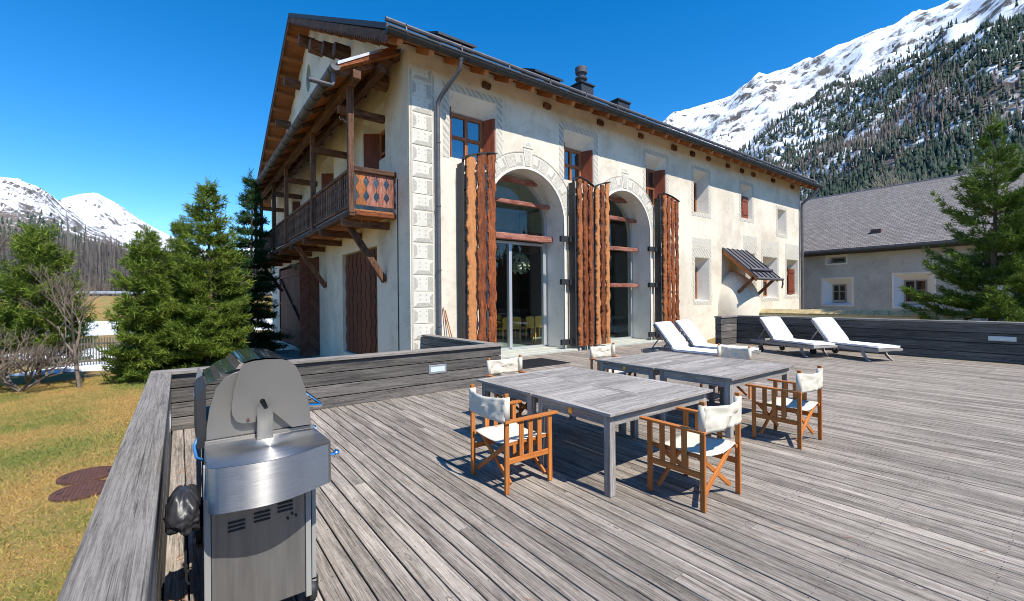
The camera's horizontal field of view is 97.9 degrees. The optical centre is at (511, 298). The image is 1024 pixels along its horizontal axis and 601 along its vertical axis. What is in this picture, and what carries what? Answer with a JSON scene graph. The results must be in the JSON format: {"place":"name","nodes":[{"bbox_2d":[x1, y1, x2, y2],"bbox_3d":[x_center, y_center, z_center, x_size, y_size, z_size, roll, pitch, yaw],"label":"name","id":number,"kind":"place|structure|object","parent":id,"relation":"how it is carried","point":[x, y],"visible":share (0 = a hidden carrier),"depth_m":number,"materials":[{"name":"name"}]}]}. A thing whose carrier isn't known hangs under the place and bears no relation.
{"place":"outdoors","nodes":[
{"label":"outdoors","id":0,"kind":"place"},
{"bbox_2d":[0,375,145,600],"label":"grass","id":1,"kind":"structure","parent":0,"point":[103,389],"depth_m":8.84,"materials":[{"name":"plant"}]},
{"bbox_2d":[0,177,161,250],"bbox_3d":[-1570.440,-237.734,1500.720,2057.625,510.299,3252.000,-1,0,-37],"label":"mountain","id":2,"kind":"structure","parent":0,"point":[19,198],"depth_m":1516.35,"materials":[{"name":"white snow"}]},
{"bbox_2d":[0,209,120,250],"bbox_3d":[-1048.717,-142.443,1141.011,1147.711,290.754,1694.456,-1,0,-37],"label":"evergreen forest","id":3,"kind":"object","parent":2,"relation":"on","point":[31,219],"visible":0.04,"depth_m":1224.16,"materials":[{"name":"green plant"}]},
{"bbox_2d":[59,193,203,252],"bbox_3d":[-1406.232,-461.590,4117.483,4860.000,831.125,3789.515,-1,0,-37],"label":"mountain","id":4,"kind":"structure","parent":0,"point":[104,213],"depth_m":3340.66,"materials":[{"name":"white snow"}]},
{"bbox_2d":[0,0,948,248],"label":"sky","id":5,"kind":"structure","parent":0,"point":[132,104],"materials":[{"name":"blue"}]},
{"bbox_2d":[0,296,1019,600],"bbox_3d":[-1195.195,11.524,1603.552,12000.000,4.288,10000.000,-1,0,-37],"label":"ground","id":6,"kind":"structure","parent":0,"point":[102,302],"depth_m":7.49,"materials":[{"name":"plant"}]},
{"bbox_2d":[0,229,18,270],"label":"bare tree","id":7,"kind":"object","parent":6,"relation":"on","point":[2,244],"visible":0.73,"depth_m":24.26,"materials":[{"name":"grey plant"}]},
{"bbox_2d":[0,291,26,365],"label":"stone pine","id":8,"kind":"object","parent":6,"relation":"on","point":[8,350],"visible":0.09,"depth_m":16.25,"materials":[{"name":"green plant"}]},
{"bbox_2d":[0,323,54,375],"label":"bare shrub","id":9,"kind":"object","parent":6,"relation":"on","point":[19,346],"visible":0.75,"depth_m":14.33,"materials":[{"name":"plant"}]},
{"bbox_2d":[0,325,88,391],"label":"bare shrub","id":10,"kind":"object","parent":6,"relation":"on","point":[36,356],"visible":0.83,"depth_m":14.56,"materials":[{"name":"plant"}]},
{"bbox_2d":[0,221,98,384],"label":"stone pine","id":11,"kind":"object","parent":6,"relation":"on","point":[29,248],"visible":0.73,"depth_m":15.42,"materials":[{"name":"green plant"}]},
{"bbox_2d":[8,348,111,361],"bbox_3d":[-25.996,3.356,27.770,8.911,0.171,6.458,-1,0,24],"label":"snow patch","id":12,"kind":"object","parent":6,"relation":"on","point":[79,358],"visible":0.05,"depth_m":26.04,"materials":[{"name":"white snow"}]},
{"bbox_2d":[9,361,115,375],"bbox_3d":[-19.317,3.164,21.477,5.979,0.264,5.479,-1,0,-37],"label":"snow patch","id":13,"kind":"object","parent":6,"relation":"on","point":[92,367],"visible":0.18,"depth_m":19.39,"materials":[{"name":"white snow"}]},
{"bbox_2d":[14,263,114,387],"bbox_3d":[-15.332,0.895,15.225,2.521,4.325,3.088,-1,0,-37],"label":"bare shrub","id":14,"kind":"object","parent":6,"relation":"on","point":[73,351],"visible":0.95,"depth_m":15.17,"materials":[{"name":"plant"}]},
{"bbox_2d":[35,292,100,364],"bbox_3d":[-22.605,1.243,22.427,2.661,4.416,2.695,-1,0,33],"label":"spruce tree","id":15,"kind":"object","parent":6,"relation":"on","point":[83,333],"visible":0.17,"depth_m":22.75,"materials":[{"name":"green plant"}]},
{"bbox_2d":[48,479,106,502],"bbox_3d":[-6.554,2.947,6.819,0.740,0.072,0.740,-1,0,-37],"label":"manhole cover","id":16,"kind":"object","parent":6,"relation":"on","point":[81,491],"visible":0.73,"depth_m":6.73,"materials":[{"name":"metal"}]},
{"bbox_2d":[56,466,111,485],"bbox_3d":[-7.035,2.942,7.397,0.740,0.072,0.740,-1,0,-37],"label":"manhole cover","id":17,"kind":"object","parent":6,"relation":"on","point":[86,475],"visible":0.84,"depth_m":7.33,"materials":[{"name":"metal"}]},
{"bbox_2d":[7,329,269,373],"bbox_3d":[-20.554,2.452,19.403,0.083,1.572,18.506,-1,0,44],"label":"picket fence","id":18,"kind":"object","parent":6,"relation":"on","point":[93,344],"visible":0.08,"depth_m":20.51,"materials":[{"name":"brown wood"}]},
{"bbox_2d":[93,223,188,382],"bbox_3d":[-13.623,0.156,16.664,2.870,6.084,3.274,-1,0,-37],"label":"stone pine","id":19,"kind":"object","parent":6,"relation":"on","point":[137,317],"visible":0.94,"depth_m":16.04,"materials":[{"name":"green plant"}]},
{"bbox_2d":[59,318,271,335],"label":"snow field","id":20,"kind":"structure","parent":6,"relation":"on","point":[104,328],"depth_m":50.35,"materials":[{"name":"white snow"}]},
{"bbox_2d":[77,291,271,295],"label":"guard rail","id":21,"kind":"object","parent":6,"relation":"on","point":[112,292],"visible":0.04,"depth_m":74.22,"materials":[{"name":"metal"}]},
{"bbox_2d":[145,214,225,368],"bbox_3d":[-13.751,-0.195,18.576,3.196,6.830,3.156,-1,0,19],"label":"stone pine","id":22,"kind":"object","parent":6,"relation":"on","point":[176,231],"visible":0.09,"depth_m":18.38,"materials":[{"name":"green plant"}]},
{"bbox_2d":[151,174,262,368],"bbox_3d":[-12.220,-0.878,17.843,3.588,8.243,3.975,-1,0,-15],"label":"stone pine","id":23,"kind":"object","parent":6,"relation":"on","point":[207,307],"visible":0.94,"depth_m":17.50,"materials":[{"name":"green plant"}]},
{"bbox_2d":[214,168,295,350],"bbox_3d":[-12.499,-1.474,21.262,3.690,9.622,3.420,-1,0,-37],"label":"spruce tree","id":24,"kind":"object","parent":6,"relation":"on","point":[261,313],"visible":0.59,"depth_m":21.07,"materials":[{"name":"green plant"}]},
{"bbox_2d":[233,349,313,363],"bbox_3d":[-9.503,2.733,18.093,2.650,0.540,7.200,-1,0,-37],"label":"landing","id":25,"kind":"object","parent":6,"relation":"on","point":[291,354],"visible":0.21,"depth_m":19.65,"materials":[{"name":"grey wood"}]},
{"bbox_2d":[160,349,587,600],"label":"terrace base","id":26,"kind":"object","parent":6,"relation":"on","point":[163,571],"depth_m":3.18,"materials":[{"name":"grey"}]},
{"bbox_2d":[57,372,171,600],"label":"side parapet","id":27,"kind":"structure","parent":26,"relation":"on","point":[119,554],"depth_m":1.98,"materials":[{"name":"grey wood"}]},
{"bbox_2d":[150,334,502,432],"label":"back parapet","id":28,"kind":"structure","parent":26,"relation":"on","point":[438,363],"depth_m":7.60,"materials":[{"name":"grey wood"}]},
{"bbox_2d":[164,341,1023,600],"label":"deck","id":29,"kind":"structure","parent":26,"relation":"on","point":[902,479],"depth_m":3.71,"materials":[{"name":"grey wood"}]},
{"bbox_2d":[192,348,338,600],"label":"gas barbecue","id":30,"kind":"object","parent":29,"relation":"on","point":[262,445],"visible":0.98,"depth_m":2.40,"materials":[{"name":"silver metal"}]},
{"bbox_2d":[163,484,202,584],"bbox_3d":[-1.749,1.258,2.380,0.178,0.520,0.335,-1,0,-37],"label":"barbecue cover","id":31,"kind":"object","parent":30,"relation":"hanging from","point":[184,511],"visible":0.97,"depth_m":2.29,"materials":[{"name":"grey plastic"}]},
{"bbox_2d":[311,488,316,580],"bbox_3d":[-1.320,1.262,2.806,0.024,0.740,0.610,-1,0,-37],"label":"cabinet door","id":32,"kind":"structure","parent":30,"relation":"in","point":[313,492],"depth_m":2.56,"materials":[{"name":"grey paint"}]},
{"bbox_2d":[443,307,451,336],"bbox_3d":[-1.649,0.985,11.985,0.439,1.506,0.093,0,0,18],"label":"leaning pole","id":33,"kind":"object","parent":29,"relation":"on","point":[446,322],"visible":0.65,"depth_m":12.01,"materials":[{"name":"beige wood"}]},
{"bbox_2d":[486,355,536,420],"bbox_3d":[0.050,1.275,6.240,0.623,0.880,0.680,-1,0,-37],"label":"director chair","id":34,"kind":"object","parent":29,"relation":"on","point":[504,365],"visible":0.41,"depth_m":6.47,"materials":[{"name":"white fabric"}]},
{"bbox_2d":[469,384,557,494],"bbox_3d":[-0.017,1.275,4.282,0.688,0.880,0.623,-1,0,-37],"label":"director chair","id":35,"kind":"object","parent":29,"relation":"on","point":[507,432],"visible":1,"depth_m":4.13,"materials":[{"name":"brown wood"}]},
{"bbox_2d":[522,358,570,368],"bbox_3d":[0.500,1.703,11.774,1.750,0.018,1.200,-1,0,-37],"label":"door mat","id":36,"kind":"object","parent":29,"relation":"on","point":[534,363],"depth_m":11.78,"materials":[{"name":"black rubber"}]},
{"bbox_2d":[476,366,629,461],"bbox_3d":[0.534,1.343,5.516,1.630,0.736,1.050,-1,0,-37],"label":"terrace table","id":37,"kind":"object","parent":29,"relation":"on","point":[523,387],"visible":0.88,"depth_m":5.33,"materials":[{"name":"grey wood"}]},
{"bbox_2d":[589,343,636,376],"bbox_3d":[1.790,1.259,7.888,0.623,0.880,0.684,0,0,-35],"label":"director chair","id":38,"kind":"object","parent":29,"relation":"on","point":[602,351],"visible":0.42,"depth_m":8.08,"materials":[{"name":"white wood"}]},
{"bbox_2d":[532,376,712,497],"bbox_3d":[1.171,1.338,4.662,1.630,0.736,1.050,-1,0,-37],"label":"terrace table","id":39,"kind":"object","parent":29,"relation":"on","point":[609,405],"visible":0.98,"depth_m":4.37,"materials":[{"name":"grey wood"}]},
{"bbox_2d":[595,351,717,418],"bbox_3d":[2.348,1.328,7.173,1.750,0.736,1.090,-1,0,-37],"label":"terrace table","id":40,"kind":"object","parent":29,"relation":"on","point":[645,363],"visible":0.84,"depth_m":6.95,"materials":[{"name":"grey wood"}]},
{"bbox_2d":[641,321,716,356],"bbox_3d":[4.474,1.142,11.218,0.859,1.077,2.322,0,0,-39],"label":"sun lounger","id":41,"kind":"object","parent":29,"relation":"on","point":[674,339],"visible":0.55,"depth_m":11.45,"materials":[{"name":"white fabric"}]},
{"bbox_2d":[639,392,742,512],"bbox_3d":[1.601,1.261,3.924,0.623,0.880,0.688,-1,0,-37],"label":"director chair","id":42,"kind":"object","parent":29,"relation":"on","point":[699,443],"visible":1,"depth_m":3.80,"materials":[{"name":"brown wood"}]},
{"bbox_2d":[662,320,760,353],"bbox_3d":[5.324,1.135,12.051,0.859,1.077,2.322,0,0,-39],"label":"sun lounger","id":43,"kind":"object","parent":29,"relation":"on","point":[690,331],"visible":0.42,"depth_m":12.25,"materials":[{"name":"white fabric"}]},
{"bbox_2d":[654,357,793,437],"bbox_3d":[3.008,1.322,6.287,1.750,0.736,1.090,-1,0,-37],"label":"terrace table","id":44,"kind":"object","parent":29,"relation":"on","point":[726,375],"visible":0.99,"depth_m":6.00,"materials":[{"name":"grey wood"}]},
{"bbox_2d":[700,344,751,398],"bbox_3d":[3.614,1.244,7.575,0.671,0.880,0.623,0,0,-31],"label":"director chair","id":45,"kind":"object","parent":29,"relation":"on","point":[734,352],"visible":0.29,"depth_m":7.71,"materials":[{"name":"white fabric"}]},
{"bbox_2d":[745,365,823,448],"bbox_3d":[3.309,1.246,5.381,0.623,0.880,0.673,-1,0,-36],"label":"director chair","id":46,"kind":"object","parent":29,"relation":"on","point":[798,404],"visible":1,"depth_m":5.28,"materials":[{"name":"brown wood"}]},
{"bbox_2d":[750,317,837,357],"bbox_3d":[8.348,1.109,13.382,0.859,1.077,2.322,-1,0,-14],"label":"sun lounger","id":47,"kind":"object","parent":29,"relation":"on","point":[778,331],"visible":0.96,"depth_m":13.62,"materials":[{"name":"white fabric"}]},
{"bbox_2d":[810,317,902,361],"bbox_3d":[9.435,1.099,12.559,0.859,1.077,2.322,-1,0,-14],"label":"sun lounger","id":48,"kind":"object","parent":29,"relation":"on","point":[829,329],"visible":0.86,"depth_m":12.75,"materials":[{"name":"white fabric"}]},
{"bbox_2d":[714,315,1023,364],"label":"parapet","id":49,"kind":"structure","parent":26,"relation":"on","point":[993,341],"depth_m":12.41,"materials":[{"name":"grey wood"}]},
{"bbox_2d":[241,13,821,358],"bbox_3d":[0.121,-4.651,26.780,27.452,15.740,24.570,-1,0,-37],"label":"farmhouse","id":50,"kind":"object","parent":6,"relation":"on","point":[410,182],"visible":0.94,"depth_m":15.20,"materials":[{"name":"beige paint"}]},
{"bbox_2d":[292,187,299,211],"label":"window","id":51,"kind":"structure","parent":50,"relation":"in","point":[295,202],"depth_m":23.50,"materials":[{"name":"brown paint"}]},
{"bbox_2d":[279,256,319,356],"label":"barn door","id":52,"kind":"structure","parent":50,"relation":"in","point":[299,300],"depth_m":18.91,"materials":[{"name":"brown wood"}]},
{"bbox_2d":[306,64,310,91],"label":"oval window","id":53,"kind":"structure","parent":50,"relation":"in","point":[308,74],"depth_m":20.64,"materials":[{"name":"grey"}]},
{"bbox_2d":[320,156,333,188],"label":"window","id":54,"kind":"structure","parent":50,"relation":"in","point":[327,167],"depth_m":18.70,"materials":[{"name":"white paint"}]},
{"bbox_2d":[362,101,384,182],"bbox_3d":[-4.034,-4.720,13.799,0.530,1.950,2.000,-1,0,-37],"label":"window","id":55,"kind":"structure","parent":50,"relation":"in","point":[373,133],"depth_m":14.41,"materials":[{"name":"white paint"}]},
{"bbox_2d":[449,90,496,163],"bbox_3d":[-1.228,-4.804,12.886,1.560,1.830,0.480,-1,0,-37],"label":"window","id":56,"kind":"structure","parent":50,"relation":"in","point":[463,107],"depth_m":13.04,"materials":[{"name":"white paint"}]},
{"bbox_2d":[497,315,502,335],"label":"dining chair","id":57,"kind":"object","parent":50,"relation":"on","point":[499,324],"visible":0.52,"depth_m":20.49,"materials":[{"name":"green leather"}]},
{"bbox_2d":[496,317,506,340],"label":"dining chair","id":58,"kind":"object","parent":50,"relation":"on","point":[504,324],"visible":0.51,"depth_m":17.54,"materials":[{"name":"green leather"}]},
{"bbox_2d":[506,317,520,339],"bbox_3d":[0.067,1.202,18.246,0.460,0.935,0.470,0,0,-31],"label":"dining chair","id":59,"kind":"object","parent":50,"relation":"on","point":[516,322],"visible":0.69,"depth_m":18.07,"materials":[{"name":"green leather"}]},
{"bbox_2d":[497,319,534,335],"bbox_3d":[-0.112,1.296,19.241,2.600,0.750,0.900,-1,0,-37],"label":"dining table","id":60,"kind":"object","parent":50,"relation":"on","point":[524,320],"visible":0.21,"depth_m":19.62,"materials":[{"name":"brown wood"}]},
{"bbox_2d":[512,227,530,273],"bbox_3d":[0.289,-2.676,17.569,0.911,3.414,0.901,-1,0,-37],"label":"pendant lamp","id":61,"kind":"object","parent":50,"relation":"hanging from","point":[519,266],"visible":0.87,"depth_m":17.34,"materials":[{"name":"black metal"}]},
{"bbox_2d":[519,316,533,338],"bbox_3d":[0.589,1.197,18.635,0.460,0.935,0.470,0,0,-42],"label":"dining chair","id":62,"kind":"object","parent":50,"relation":"on","point":[529,321],"visible":0.91,"depth_m":18.48,"materials":[{"name":"yellow leather"}]},
{"bbox_2d":[530,316,540,337],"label":"dining chair","id":63,"kind":"object","parent":50,"relation":"on","point":[537,321],"visible":0.56,"depth_m":18.89,"materials":[{"name":"yellow leather"}]},
{"bbox_2d":[564,129,593,184],"bbox_3d":[2.152,-4.789,15.405,1.430,1.660,0.480,-1,0,-37],"label":"window","id":64,"kind":"structure","parent":50,"relation":"in","point":[581,145],"depth_m":15.64,"materials":[{"name":"white paint"}]},
{"bbox_2d":[600,315,627,332],"bbox_3d":[5.133,1.175,20.905,2.000,0.700,1.000,-1,0,-37],"label":"sofa","id":65,"kind":"object","parent":50,"relation":"on","point":[618,324],"visible":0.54,"depth_m":20.63,"materials":[{"name":"fabric"}]},
{"bbox_2d":[645,153,666,205],"bbox_3d":[5.609,-4.674,17.980,1.350,1.990,0.480,-1,0,-37],"label":"window","id":66,"kind":"structure","parent":50,"relation":"in","point":[655,165],"depth_m":18.22,"materials":[{"name":"brown paint"}]},
{"bbox_2d":[694,169,708,213],"bbox_3d":[8.215,-4.707,19.955,1.190,1.850,0.530,-1,0,-37],"label":"window","id":67,"kind":"structure","parent":50,"relation":"in","point":[701,202],"depth_m":20.20,"materials":[{"name":"white paint"}]},
{"bbox_2d":[695,257,708,300],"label":"window","id":68,"kind":"structure","parent":50,"relation":"in","point":[701,264],"depth_m":20.21,"materials":[{"name":"white paint"}]},
{"bbox_2d":[741,184,751,219],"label":"window","id":69,"kind":"structure","parent":50,"relation":"in","point":[746,191],"depth_m":22.54,"materials":[{"name":"white paint"}]},
{"bbox_2d":[746,254,754,285],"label":"window","id":70,"kind":"structure","parent":50,"relation":"in","point":[747,275],"depth_m":22.76,"materials":[{"name":"white paint"}]},
{"bbox_2d":[763,256,777,297],"bbox_3d":[13.583,-1.124,23.932,1.700,2.150,0.530,-1,0,-37],"label":"window","id":71,"kind":"structure","parent":50,"relation":"in","point":[772,291],"depth_m":24.30,"materials":[{"name":"white paint"}]},
{"bbox_2d":[778,209,785,234],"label":"window","id":72,"kind":"structure","parent":50,"relation":"in","point":[781,213],"depth_m":24.96,"materials":[{"name":"white paint"}]},
{"bbox_2d":[787,259,797,294],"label":"window","id":73,"kind":"structure","parent":50,"relation":"in","point":[792,265],"depth_m":25.81,"materials":[{"name":"brown paint"}]},
{"bbox_2d":[759,309,972,320],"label":"garden wall","id":74,"kind":"structure","parent":6,"relation":"on","point":[893,314],"depth_m":17.62,"materials":[{"name":"beige paint"}]},
{"bbox_2d":[854,164,935,190],"bbox_3d":[34.233,-4.824,39.243,7.625,13.570,7.176,-1,0,-37],"label":"bare tree","id":75,"kind":"object","parent":6,"relation":"on","point":[898,180],"visible":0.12,"depth_m":38.36,"materials":[{"name":"grey plant"}]},
{"bbox_2d":[800,165,1023,320],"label":"neighbour house","id":76,"kind":"structure","parent":6,"relation":"on","point":[862,249],"depth_m":27.39,"materials":[{"name":"grey paint"}]},
{"bbox_2d":[825,254,847,264],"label":"window","id":77,"kind":"structure","parent":76,"relation":"in","point":[843,258],"depth_m":28.18,"materials":[{"name":"white"}]},
{"bbox_2d":[821,277,853,305],"bbox_3d":[20.694,-0.411,28.180,0.930,1.840,1.730,-1,0,-37],"label":"window","id":78,"kind":"structure","parent":76,"relation":"in","point":[835,291],"depth_m":28.29,"materials":[{"name":"white"}]},
{"bbox_2d":[892,271,935,308],"bbox_3d":[22.860,-0.450,25.273,0.930,2.080,1.880,-1,0,-37],"label":"window","id":79,"kind":"structure","parent":76,"relation":"in","point":[919,280],"depth_m":25.45,"materials":[{"name":"white"}]},
{"bbox_2d":[998,274,1023,298],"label":"window","id":80,"kind":"structure","parent":76,"relation":"in","point":[1015,274],"depth_m":22.37,"materials":[{"name":"white"}]},
{"bbox_2d":[897,109,1023,321],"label":"spruce tree","id":81,"kind":"object","parent":6,"relation":"on","point":[1005,239],"visible":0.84,"depth_m":14.87,"materials":[{"name":"green plant"}]},
{"bbox_2d":[203,0,1023,256],"bbox_3d":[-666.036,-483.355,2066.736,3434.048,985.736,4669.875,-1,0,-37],"label":"mountain","id":82,"kind":"structure","parent":0,"point":[741,115],"depth_m":1126.52,"materials":[{"name":"white snow"}]},
{"bbox_2d":[712,0,1023,199],"bbox_3d":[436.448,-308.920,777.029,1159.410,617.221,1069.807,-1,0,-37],"label":"evergreen forest","id":83,"kind":"object","parent":82,"relation":"on","point":[862,174],"visible":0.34,"depth_m":546.51,"materials":[{"name":"green plant"}]},
{"bbox_2d":[742,14,1023,196],"bbox_3d":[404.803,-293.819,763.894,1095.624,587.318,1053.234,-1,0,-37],"label":"bare larch forest","id":84,"kind":"object","parent":82,"relation":"on","point":[885,132],"visible":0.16,"depth_m":553.33,"materials":[{"name":"plant"}]},
{"bbox_3d":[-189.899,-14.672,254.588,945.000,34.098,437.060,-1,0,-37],"label":"hill","id":85,"kind":"structure","parent":0,"visible":0},
{"bbox_2d":[0,211,271,295],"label":"bare larch forest","id":86,"kind":"object","parent":85,"relation":"on","point":[90,263],"visible":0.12,"depth_m":123.38,"materials":[{"name":"plant"}]},
{"bbox_2d":[0,235,271,295],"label":"evergreen forest","id":87,"kind":"object","parent":85,"relation":"on","point":[73,266],"depth_m":138.10,"materials":[{"name":"green plant"}]}
]}

